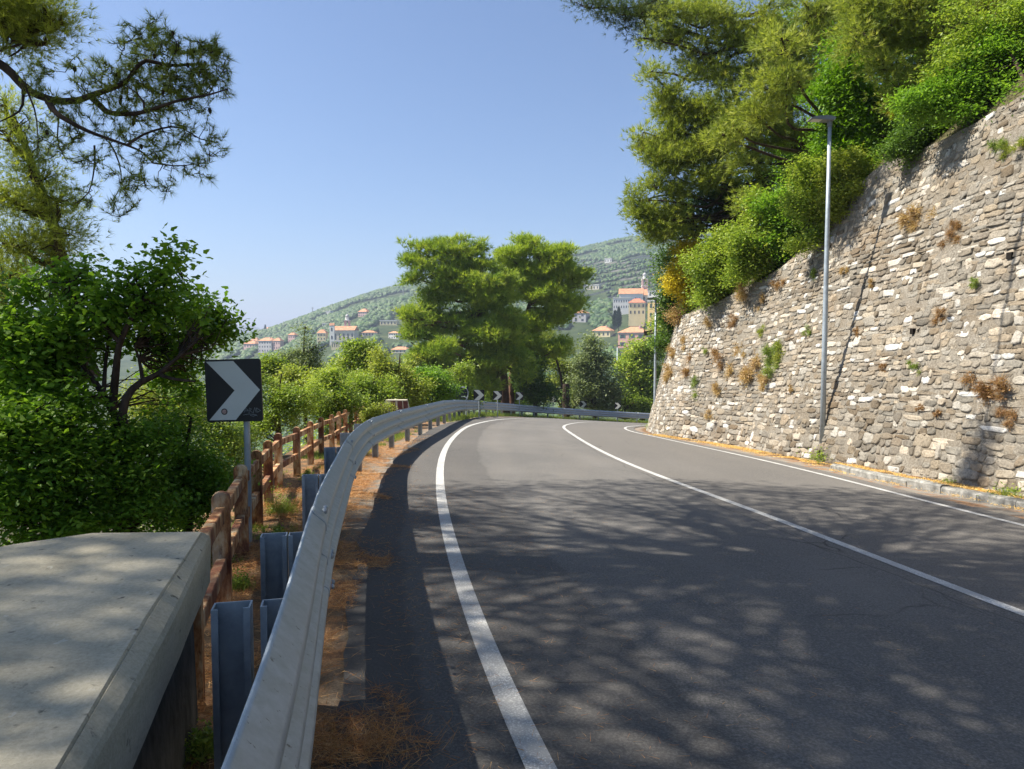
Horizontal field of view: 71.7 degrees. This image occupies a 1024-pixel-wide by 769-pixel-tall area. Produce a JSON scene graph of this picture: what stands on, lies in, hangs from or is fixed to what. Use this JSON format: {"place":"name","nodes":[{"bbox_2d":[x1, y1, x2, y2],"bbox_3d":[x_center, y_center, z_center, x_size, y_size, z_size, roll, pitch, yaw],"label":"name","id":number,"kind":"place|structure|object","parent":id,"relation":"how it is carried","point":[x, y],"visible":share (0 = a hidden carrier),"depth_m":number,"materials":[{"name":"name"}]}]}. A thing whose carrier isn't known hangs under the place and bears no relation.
{"place":"outdoors","nodes":[
{"label":"outdoors","id":0,"kind":"place"},
{"bbox_2d":[2,232,717,505],"bbox_3d":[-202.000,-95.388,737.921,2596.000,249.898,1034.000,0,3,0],"label":"hill","id":1,"kind":"structure","parent":0,"point":[574,330],"depth_m":574.33,"materials":[{"name":"plant"}]},
{"bbox_2d":[258,337,273,352],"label":"house","id":2,"kind":"structure","parent":1,"relation":"on","point":[265,344],"depth_m":631.79,"materials":[{"name":"paint"}]},
{"bbox_2d":[317,330,327,342],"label":"house","id":3,"kind":"structure","parent":1,"relation":"on","point":[323,334],"depth_m":559.02,"materials":[{"name":"ceramic"}]},
{"bbox_2d":[335,326,358,341],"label":"church","id":4,"kind":"structure","parent":1,"relation":"on","point":[349,331],"depth_m":544.18,"materials":[{"name":"paint"}]},
{"bbox_2d":[216,236,704,454],"bbox_3d":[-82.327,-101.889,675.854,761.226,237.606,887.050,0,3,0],"label":"olive groves","id":5,"kind":"object","parent":1,"relation":"on","point":[603,323],"visible":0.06,"depth_m":720.68,"materials":[{"name":"plant"}]},
{"bbox_2d":[215,233,706,471],"bbox_3d":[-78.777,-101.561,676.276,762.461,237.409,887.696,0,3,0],"label":"hill woods","id":6,"kind":"object","parent":1,"relation":"on","point":[402,298],"visible":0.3,"depth_m":730.73,"materials":[{"name":"plant"}]},
{"bbox_2d":[572,310,589,321],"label":"house","id":7,"kind":"structure","parent":1,"relation":"on","point":[583,317],"depth_m":552.72,"materials":[{"name":"ceramic"}]},
{"bbox_2d":[592,325,614,336],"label":"house","id":8,"kind":"structure","parent":1,"relation":"on","point":[606,331],"depth_m":503.11,"materials":[{"name":"ceramic"}]},
{"bbox_2d":[613,297,632,314],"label":"building","id":9,"kind":"structure","parent":1,"relation":"on","point":[622,303],"depth_m":557.43,"materials":[{"name":"paint"}]},
{"bbox_2d":[618,288,643,299],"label":"church","id":10,"kind":"structure","parent":1,"relation":"on","point":[635,293],"depth_m":572.67,"materials":[{"name":"tile"}]},
{"bbox_2d":[617,326,650,347],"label":"house","id":11,"kind":"structure","parent":1,"relation":"on","point":[625,335],"depth_m":452.33,"materials":[{"name":"paint"}]},
{"bbox_2d":[628,298,645,326],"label":"house","id":12,"kind":"structure","parent":1,"relation":"on","point":[637,312],"depth_m":518.12,"materials":[{"name":"paint"}]},
{"bbox_2d":[647,300,667,331],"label":"house","id":13,"kind":"structure","parent":1,"relation":"on","point":[651,311],"depth_m":499.95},
{"bbox_2d":[185,416,614,768],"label":"verge","id":14,"kind":"structure","parent":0,"point":[333,688],"depth_m":5.56,"materials":[{"name":"soil"}]},
{"bbox_2d":[0,532,210,768],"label":"concrete wall","id":15,"kind":"structure","parent":14,"relation":"on","point":[97,660],"depth_m":2.25,"materials":[{"name":"concrete"}]},
{"bbox_2d":[128,392,259,531],"bbox_3d":[-3.377,1.030,7.225,1.561,1.901,1.372,0,3,0],"label":"dark shrub","id":16,"kind":"object","parent":14,"relation":"on","point":[204,474],"visible":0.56,"depth_m":7.11,"materials":[{"name":"green plant"}]},
{"bbox_2d":[183,717,213,767],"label":"weed","id":17,"kind":"object","parent":14,"relation":"on","point":[200,745],"visible":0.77,"depth_m":3.05,"materials":[{"name":"green plant"}]},
{"bbox_2d":[176,398,273,487],"bbox_3d":[-4.518,1.148,11.533,1.581,2.284,2.371,0,3,0],"label":"sunlit shrub","id":18,"kind":"object","parent":14,"relation":"on","point":[233,433],"visible":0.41,"depth_m":11.00,"materials":[{"name":"green plant"}]},
{"bbox_2d":[204,358,263,545],"bbox_3d":[-2.711,0.853,6.983,0.570,2.219,0.106,0,3,0],"label":"chevron sign","id":19,"kind":"object","parent":14,"relation":"on","point":[234,390],"visible":0.98,"depth_m":6.91,"materials":[{"name":"metal"}]},
{"bbox_2d":[232,566,255,592],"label":"weed","id":20,"kind":"object","parent":14,"relation":"on","point":[238,582],"visible":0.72,"depth_m":5.44,"materials":[{"name":"green plant"}]},
{"bbox_2d":[193,403,364,710],"bbox_3d":[-3.877,1.205,14.771,0.819,2.102,22.922,-1,3,-10],"label":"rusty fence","id":21,"kind":"object","parent":14,"relation":"on","point":[227,540],"visible":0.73,"depth_m":6.55,"materials":[{"name":"paint"}]},
{"bbox_2d":[263,481,301,519],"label":"weed","id":22,"kind":"object","parent":14,"relation":"on","point":[281,508],"visible":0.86,"depth_m":8.62,"materials":[{"name":"green plant"}]},
{"bbox_2d":[295,364,377,436],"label":"shrub","id":23,"kind":"object","parent":14,"relation":"on","point":[348,400],"visible":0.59,"depth_m":20.86,"materials":[{"name":"green plant"}]},
{"bbox_2d":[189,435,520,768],"bbox_3d":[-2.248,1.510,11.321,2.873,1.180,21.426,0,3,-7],"label":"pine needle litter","id":24,"kind":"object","parent":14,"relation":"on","point":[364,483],"visible":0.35,"depth_m":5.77,"materials":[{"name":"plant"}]},
{"bbox_2d":[357,399,397,423],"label":"shrub","id":25,"kind":"object","parent":14,"relation":"on","point":[375,411],"visible":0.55,"depth_m":21.96,"materials":[{"name":"green plant"}]},
{"bbox_2d":[383,399,413,428],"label":"red and white barrier","id":26,"kind":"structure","parent":14,"relation":"on","point":[400,404],"depth_m":25.09,"materials":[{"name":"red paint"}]},
{"bbox_2d":[353,342,444,407],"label":"shrub","id":27,"kind":"object","parent":14,"relation":"on","point":[414,388],"visible":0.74,"depth_m":31.79,"materials":[{"name":"green plant"}]},
{"bbox_2d":[204,411,647,714],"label":"grass","id":28,"kind":"structure","parent":14,"relation":"on","point":[401,434],"depth_m":34.23,"materials":[{"name":"plant"}]},
{"bbox_2d":[211,400,649,768],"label":"guardrail","id":29,"kind":"object","parent":14,"relation":"on","point":[265,718],"visible":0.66,"depth_m":2.48,"materials":[{"name":"metal"}]},
{"bbox_2d":[401,362,466,405],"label":"shrub","id":30,"kind":"object","parent":14,"relation":"on","point":[443,391],"visible":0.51,"depth_m":34.74,"materials":[{"name":"green plant"}]},
{"bbox_2d":[431,358,491,413],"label":"shrub","id":31,"kind":"object","parent":14,"relation":"on","point":[464,369],"visible":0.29,"depth_m":42.82,"materials":[{"name":"green plant"}]},
{"bbox_2d":[473,390,483,417],"bbox_3d":[-1.798,1.229,38.656,0.594,1.899,0.091,0,3,4],"label":"chevron sign","id":32,"kind":"object","parent":14,"relation":"on","point":[478,395],"visible":0.91,"depth_m":38.59,"materials":[{"name":"metal"}]},
{"bbox_2d":[506,349,570,416],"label":"tree","id":33,"kind":"object","parent":14,"relation":"on","point":[534,393],"visible":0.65,"depth_m":57.67,"materials":[{"name":"green plant"}]},
{"bbox_2d":[559,384,572,417],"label":"ivy-covered tree trunk","id":34,"kind":"object","parent":14,"relation":"on","point":[565,391],"visible":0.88,"depth_m":61.91,"materials":[{"name":"plant"}]},
{"bbox_2d":[0,0,904,331],"label":"sky","id":35,"kind":"structure","parent":0,"point":[357,126],"materials":[{"name":"blue"}]},
{"bbox_2d":[0,511,1021,545],"bbox_3d":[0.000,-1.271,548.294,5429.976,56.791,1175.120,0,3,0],"label":"terrain","id":36,"kind":"structure","parent":0,"point":[101,531],"depth_m":199.90,"materials":[{"name":"plant"}]},
{"bbox_2d":[0,251,50,389],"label":"pine tree","id":37,"kind":"object","parent":36,"relation":"on","point":[1,293],"visible":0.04,"depth_m":13.87,"materials":[{"name":"green plant"}]},
{"bbox_2d":[0,0,108,88],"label":"pine tree","id":38,"kind":"object","parent":36,"relation":"on","point":[18,28],"visible":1,"depth_m":8.22,"materials":[{"name":"green plant"}]},
{"bbox_2d":[0,77,116,378],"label":"pine tree","id":39,"kind":"object","parent":36,"relation":"on","point":[43,206],"visible":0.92,"depth_m":11.29,"materials":[{"name":"green plant"}]},
{"bbox_2d":[0,379,137,546],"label":"dark shrub","id":40,"kind":"object","parent":36,"relation":"on","point":[33,481],"visible":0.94,"depth_m":5.94,"materials":[{"name":"green plant"}]},
{"bbox_2d":[0,399,211,545],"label":"dark shrub","id":41,"kind":"object","parent":36,"relation":"on","point":[137,483],"visible":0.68,"depth_m":6.34,"materials":[{"name":"green plant"}]},
{"bbox_2d":[0,7,237,222],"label":"pine tree","id":42,"kind":"object","parent":36,"relation":"on","point":[214,51],"visible":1,"depth_m":6.25,"materials":[{"name":"green plant"}]},
{"bbox_2d":[0,223,257,532],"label":"oak tree","id":43,"kind":"object","parent":36,"relation":"on","point":[44,343],"visible":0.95,"depth_m":6.55,"materials":[{"name":"green plant"}]},
{"bbox_2d":[96,355,221,437],"bbox_3d":[-8.430,1.853,17.150,3.357,5.910,2.649,0,3,0],"label":"sunlit shrub","id":44,"kind":"object","parent":36,"relation":"on","point":[150,395],"visible":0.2,"depth_m":16.77,"materials":[{"name":"green plant"}]},
{"bbox_2d":[258,349,307,432],"bbox_3d":[-9.960,2.343,30.269,2.893,7.678,2.278,0,3,0],"label":"tree","id":45,"kind":"object","parent":36,"relation":"on","point":[267,362],"visible":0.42,"depth_m":29.68,"materials":[{"name":"green plant"}]},
{"bbox_2d":[230,368,339,444],"bbox_3d":[-5.109,0.789,15.619,2.754,2.594,1.599,0,3,0],"label":"sunlit shrub","id":46,"kind":"object","parent":36,"relation":"on","point":[279,405],"visible":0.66,"depth_m":15.46,"materials":[{"name":"green plant"}]},
{"bbox_2d":[272,322,327,422],"bbox_3d":[-10.154,1.443,34.308,2.867,8.929,2.083,1,3,10],"label":"tree","id":47,"kind":"object","parent":36,"relation":"on","point":[299,356],"visible":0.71,"depth_m":33.86,"materials":[{"name":"green plant"}]},
{"bbox_2d":[268,361,346,443],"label":"shrub","id":48,"kind":"object","parent":36,"relation":"on","point":[292,375],"visible":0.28,"depth_m":24.77,"materials":[{"name":"green plant"}]},
{"bbox_2d":[319,334,386,417],"bbox_3d":[-8.651,1.183,38.299,4.503,7.929,2.760,1,3,12],"label":"tree","id":49,"kind":"object","parent":36,"relation":"on","point":[352,349],"visible":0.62,"depth_m":37.64,"materials":[{"name":"green plant"}]},
{"bbox_2d":[338,367,411,414],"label":"shrub","id":50,"kind":"object","parent":36,"relation":"on","point":[382,391],"visible":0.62,"depth_m":26.73,"materials":[{"name":"green plant"}]},
{"bbox_2d":[141,410,629,531],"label":"undergrowth","id":51,"kind":"object","parent":36,"relation":"on","point":[301,442],"depth_m":20.64,"materials":[{"name":"green plant"}]},
{"bbox_2d":[369,350,435,387],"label":"tree","id":52,"kind":"object","parent":36,"relation":"on","point":[414,363],"visible":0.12,"depth_m":51.45,"materials":[{"name":"green plant"}]},
{"bbox_2d":[391,229,544,413],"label":"umbrella pine","id":53,"kind":"object","parent":36,"relation":"on","point":[491,323],"visible":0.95,"depth_m":54.01,"materials":[{"name":"green plant"}]},
{"bbox_2d":[398,329,581,407],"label":"umbrella pine","id":54,"kind":"object","parent":36,"relation":"on","point":[550,334],"visible":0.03,"depth_m":63.92,"materials":[{"name":"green plant"}]},
{"bbox_2d":[474,368,531,412],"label":"shrub","id":55,"kind":"object","parent":36,"relation":"on","point":[488,396],"visible":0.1,"depth_m":61.72,"materials":[{"name":"green plant"}]},
{"bbox_2d":[486,230,596,414],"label":"umbrella pine","id":56,"kind":"object","parent":36,"relation":"on","point":[554,273],"visible":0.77,"depth_m":57.79,"materials":[{"name":"green plant"}]},
{"bbox_2d":[544,355,589,415],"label":"shrub","id":57,"kind":"object","parent":36,"relation":"on","point":[563,369],"visible":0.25,"depth_m":71.58,"materials":[{"name":"green plant"}]},
{"bbox_2d":[558,327,632,418],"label":"tree","id":58,"kind":"object","parent":36,"relation":"on","point":[595,388],"visible":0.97,"depth_m":69.43,"materials":[{"name":"green plant"}]},
{"bbox_2d":[587,389,652,420],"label":"shrub","id":59,"kind":"object","parent":36,"relation":"on","point":[642,402],"visible":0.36,"depth_m":71.98,"materials":[{"name":"green plant"}]},
{"bbox_2d":[609,313,670,421],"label":"tree","id":60,"kind":"object","parent":36,"relation":"on","point":[638,368],"visible":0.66,"depth_m":73.31,"materials":[{"name":"plant"}]},
{"bbox_2d":[333,417,1023,768],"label":"road","id":61,"kind":"structure","parent":0,"point":[945,639],"depth_m":5.23,"materials":[{"name":"asphalt"}]},
{"bbox_2d":[311,694,483,768],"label":"pine needle litter","id":62,"kind":"object","parent":61,"relation":"on","point":[378,744],"visible":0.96,"depth_m":3.13,"materials":[{"name":"plant"}]},
{"bbox_2d":[436,418,556,768],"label":"road marking","id":63,"kind":"object","parent":61,"relation":"on","point":[516,715],"visible":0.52,"depth_m":4.27,"materials":[{"name":"paint"}]},
{"bbox_2d":[379,485,989,768],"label":"pine needle litter","id":64,"kind":"object","parent":61,"relation":"on","point":[502,628],"visible":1,"depth_m":4.61,"materials":[{"name":"plant"}]},
{"bbox_2d":[562,422,1023,615],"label":"road marking","id":65,"kind":"object","parent":61,"relation":"on","point":[960,589],"visible":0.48,"depth_m":7.63,"materials":[{"name":"paint"}]},
{"bbox_2d":[624,426,1023,525],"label":"road marking","id":66,"kind":"object","parent":61,"relation":"on","point":[863,484],"visible":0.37,"depth_m":12.44,"materials":[{"name":"paint"}]},
{"bbox_2d":[634,426,1023,518],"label":"shoulder","id":67,"kind":"object","parent":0,"point":[996,508],"visible":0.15,"depth_m":13.14},
{"bbox_2d":[647,297,658,403],"bbox_3d":[6.197,-0.594,31.514,0.510,6.521,0.260,0,3,0],"label":"street lamp","id":68,"kind":"object","parent":67,"relation":"on","point":[655,333],"visible":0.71,"depth_m":31.43,"materials":[{"name":"metal"}]},
{"bbox_2d":[797,441,832,464],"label":"weed","id":69,"kind":"object","parent":67,"relation":"on","point":[821,457],"visible":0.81,"depth_m":17.19,"materials":[{"name":"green plant"}]},
{"bbox_2d":[807,115,835,443],"bbox_3d":[7.450,-2.341,17.290,0.590,8.223,0.260,0,3,0],"label":"street lamp","id":70,"kind":"object","parent":67,"relation":"on","point":[828,119],"visible":0.94,"depth_m":17.24,"materials":[{"name":"metal"}]},
{"bbox_2d":[646,94,1023,494],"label":"stone retaining wall","id":71,"kind":"structure","parent":67,"relation":"on","point":[975,187],"depth_m":15.52,"materials":[{"name":"stone"}]},
{"bbox_2d":[660,362,672,384],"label":"wall plant","id":72,"kind":"object","parent":71,"relation":"attached to","point":[667,372],"depth_m":28.22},
{"bbox_2d":[671,217,744,315],"bbox_3d":[7.389,-4.232,25.489,3.272,3.512,2.828,0,3,0],"label":"bush","id":73,"kind":"object","parent":71,"relation":"on","point":[703,271],"visible":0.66,"depth_m":25.15,"materials":[{"name":"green plant"}]},
{"bbox_2d":[709,346,723,369],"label":"wall plant","id":74,"kind":"object","parent":71,"relation":"attached to","point":[714,351],"depth_m":24.14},
{"bbox_2d":[733,280,748,307],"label":"wall plant","id":75,"kind":"object","parent":71,"relation":"attached to","point":[741,291],"depth_m":23.62,"materials":[{"name":"plant"}]},
{"bbox_2d":[735,350,761,388],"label":"wall plant","id":76,"kind":"object","parent":71,"relation":"attached to","point":[746,373],"depth_m":22.10,"materials":[{"name":"plant"}]},
{"bbox_2d":[754,370,768,392],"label":"wall plant","id":77,"kind":"object","parent":71,"relation":"attached to","point":[763,380],"depth_m":21.16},
{"bbox_2d":[756,341,780,384],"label":"wall plant","id":78,"kind":"object","parent":71,"relation":"attached to","point":[768,351],"depth_m":20.98,"materials":[{"name":"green plant"}]},
{"bbox_2d":[770,339,784,361],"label":"wall plant","id":79,"kind":"object","parent":71,"relation":"attached to","point":[776,356],"depth_m":20.74,"materials":[{"name":"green plant"}]},
{"bbox_2d":[892,200,935,233],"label":"wall plant","id":80,"kind":"object","parent":71,"relation":"attached to","point":[909,211],"depth_m":15.73,"materials":[{"name":"plant"}]},
{"bbox_2d":[848,465,1023,498],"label":"ledge soil","id":81,"kind":"structure","parent":71,"relation":"on","point":[925,478],"depth_m":13.54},
{"bbox_2d":[977,481,1023,498],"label":"weed","id":82,"kind":"object","parent":81,"relation":"on","point":[1007,491],"visible":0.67,"depth_m":11.27,"materials":[{"name":"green plant"}]},
{"bbox_2d":[930,307,946,323],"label":"wall plant","id":83,"kind":"object","parent":71,"relation":"attached to","point":[939,310],"depth_m":13.96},
{"bbox_2d":[935,226,960,248],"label":"wall plant","id":84,"kind":"object","parent":71,"relation":"attached to","point":[949,233],"depth_m":14.21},
{"bbox_2d":[956,368,1012,411],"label":"wall plant","id":85,"kind":"object","parent":71,"relation":"attached to","point":[982,391],"depth_m":12.40,"materials":[{"name":"plant"}]},
{"bbox_2d":[986,134,1010,154],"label":"wall plant","id":86,"kind":"object","parent":71,"relation":"attached to","point":[998,144],"depth_m":13.46,"materials":[{"name":"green plant"}]},
{"bbox_2d":[992,392,1018,429],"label":"wall plant","id":87,"kind":"object","parent":71,"relation":"attached to","point":[1010,413],"depth_m":11.94,"materials":[{"name":"plant"}]},
{"bbox_2d":[995,133,1023,162],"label":"wall plant","id":88,"kind":"object","parent":71,"relation":"attached to","point":[1011,148],"depth_m":13.02,"materials":[{"name":"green plant"}]},
{"bbox_2d":[647,433,1023,510],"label":"leaf litter","id":89,"kind":"object","parent":67,"relation":"on","point":[816,462],"visible":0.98,"depth_m":15.16,"materials":[{"name":"plant"}]},
{"bbox_2d":[830,464,1023,509],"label":"kerb","id":90,"kind":"structure","parent":67,"relation":"on","point":[946,489],"depth_m":12.48,"materials":[{"name":"concrete"}]},
{"bbox_2d":[686,67,1023,313],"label":"hillside","id":91,"kind":"structure","parent":0,"point":[950,130],"depth_m":15.06,"materials":[{"name":"soil"}]},
{"bbox_2d":[559,0,677,51],"bbox_3d":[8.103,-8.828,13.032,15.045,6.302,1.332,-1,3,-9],"label":"pine tree","id":92,"kind":"object","parent":91,"relation":"on","point":[624,12],"visible":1,"depth_m":12.13,"materials":[{"name":"green plant"}]},
{"bbox_2d":[638,283,684,355],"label":"bush","id":93,"kind":"object","parent":91,"relation":"on","point":[660,343],"visible":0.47,"depth_m":31.16,"materials":[{"name":"green plant"}]},
{"bbox_2d":[662,286,695,329],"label":"bush","id":94,"kind":"object","parent":91,"relation":"on","point":[676,320],"visible":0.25,"depth_m":29.32,"materials":[{"name":"brown plant"}]},
{"bbox_2d":[653,231,707,311],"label":"bush","id":95,"kind":"object","parent":91,"relation":"on","point":[674,283],"visible":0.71,"depth_m":28.24,"materials":[{"name":"plant"}]},
{"bbox_2d":[639,126,807,287],"bbox_3d":[9.071,-7.226,29.198,6.885,6.615,5.179,2,4,29],"label":"dark tree","id":96,"kind":"object","parent":91,"relation":"on","point":[664,258],"visible":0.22,"depth_m":28.93,"materials":[{"name":"green plant"}]},
{"bbox_2d":[615,53,872,255],"bbox_3d":[9.182,-8.908,26.809,10.263,7.841,5.115,2,4,35],"label":"pine tree","id":97,"kind":"object","parent":91,"relation":"on","point":[673,152],"visible":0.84,"depth_m":27.76,"materials":[{"name":"green plant"}]},
{"bbox_2d":[710,182,786,294],"bbox_3d":[8.024,-4.724,23.022,3.135,3.562,2.598,0,3,0],"label":"bush","id":98,"kind":"object","parent":91,"relation":"on","point":[746,256],"visible":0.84,"depth_m":22.77,"materials":[{"name":"green plant"}]},
{"bbox_2d":[631,0,882,227],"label":"pine tree","id":99,"kind":"object","parent":91,"relation":"on","point":[779,66],"visible":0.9,"depth_m":24.29,"materials":[{"name":"green plant"}]},
{"bbox_2d":[739,169,817,267],"bbox_3d":[8.687,-5.274,22.329,3.091,3.136,2.627,0,3,0],"label":"bush","id":100,"kind":"object","parent":91,"relation":"on","point":[771,200],"visible":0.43,"depth_m":22.15,"materials":[{"name":"green plant"}]},
{"bbox_2d":[773,151,841,262],"bbox_3d":[8.402,-4.982,19.823,2.322,3.197,2.027,0,3,0],"label":"bush","id":101,"kind":"object","parent":91,"relation":"on","point":[797,204],"visible":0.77,"depth_m":19.69,"materials":[{"name":"green plant"}]},
{"bbox_2d":[745,2,904,183],"bbox_3d":[13.133,-11.268,24.779,7.950,8.168,8.810,0,3,0],"label":"dark tree","id":102,"kind":"object","parent":91,"relation":"on","point":[790,156],"depth_m":27.12,"materials":[{"name":"plant"}]},
{"bbox_2d":[805,142,881,226],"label":"bush","id":103,"kind":"object","parent":91,"relation":"on","point":[856,166],"visible":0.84,"depth_m":18.79,"materials":[{"name":"green plant"}]},
{"bbox_2d":[664,0,1023,324],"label":"undergrowth","id":104,"kind":"object","parent":91,"relation":"on","point":[1003,92],"visible":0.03,"depth_m":14.58,"materials":[{"name":"green plant"}]},
{"bbox_2d":[790,20,904,172],"bbox_3d":[9.964,-8.141,20.249,3.847,4.433,2.720,0,3,0],"label":"locust tree","id":105,"kind":"object","parent":91,"relation":"on","point":[839,95],"visible":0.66,"depth_m":19.88,"materials":[{"name":"green plant"}]},
{"bbox_2d":[871,107,956,175],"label":"bush","id":106,"kind":"object","parent":91,"relation":"on","point":[904,144],"visible":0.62,"depth_m":16.23,"materials":[{"name":"green plant"}]},
{"bbox_2d":[814,0,1015,121],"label":"pine tree","id":107,"kind":"object","parent":91,"relation":"on","point":[909,30],"visible":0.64,"depth_m":17.78,"materials":[{"name":"green plant"}]},
{"bbox_2d":[871,13,1023,132],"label":"bush","id":108,"kind":"object","parent":91,"relation":"on","point":[927,101],"visible":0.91,"depth_m":14.64,"materials":[{"name":"green plant"}]},
{"bbox_2d":[899,0,1023,87],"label":"bush","id":109,"kind":"object","parent":91,"relation":"on","point":[1016,14],"visible":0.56,"depth_m":14.80,"materials":[{"name":"green plant"}]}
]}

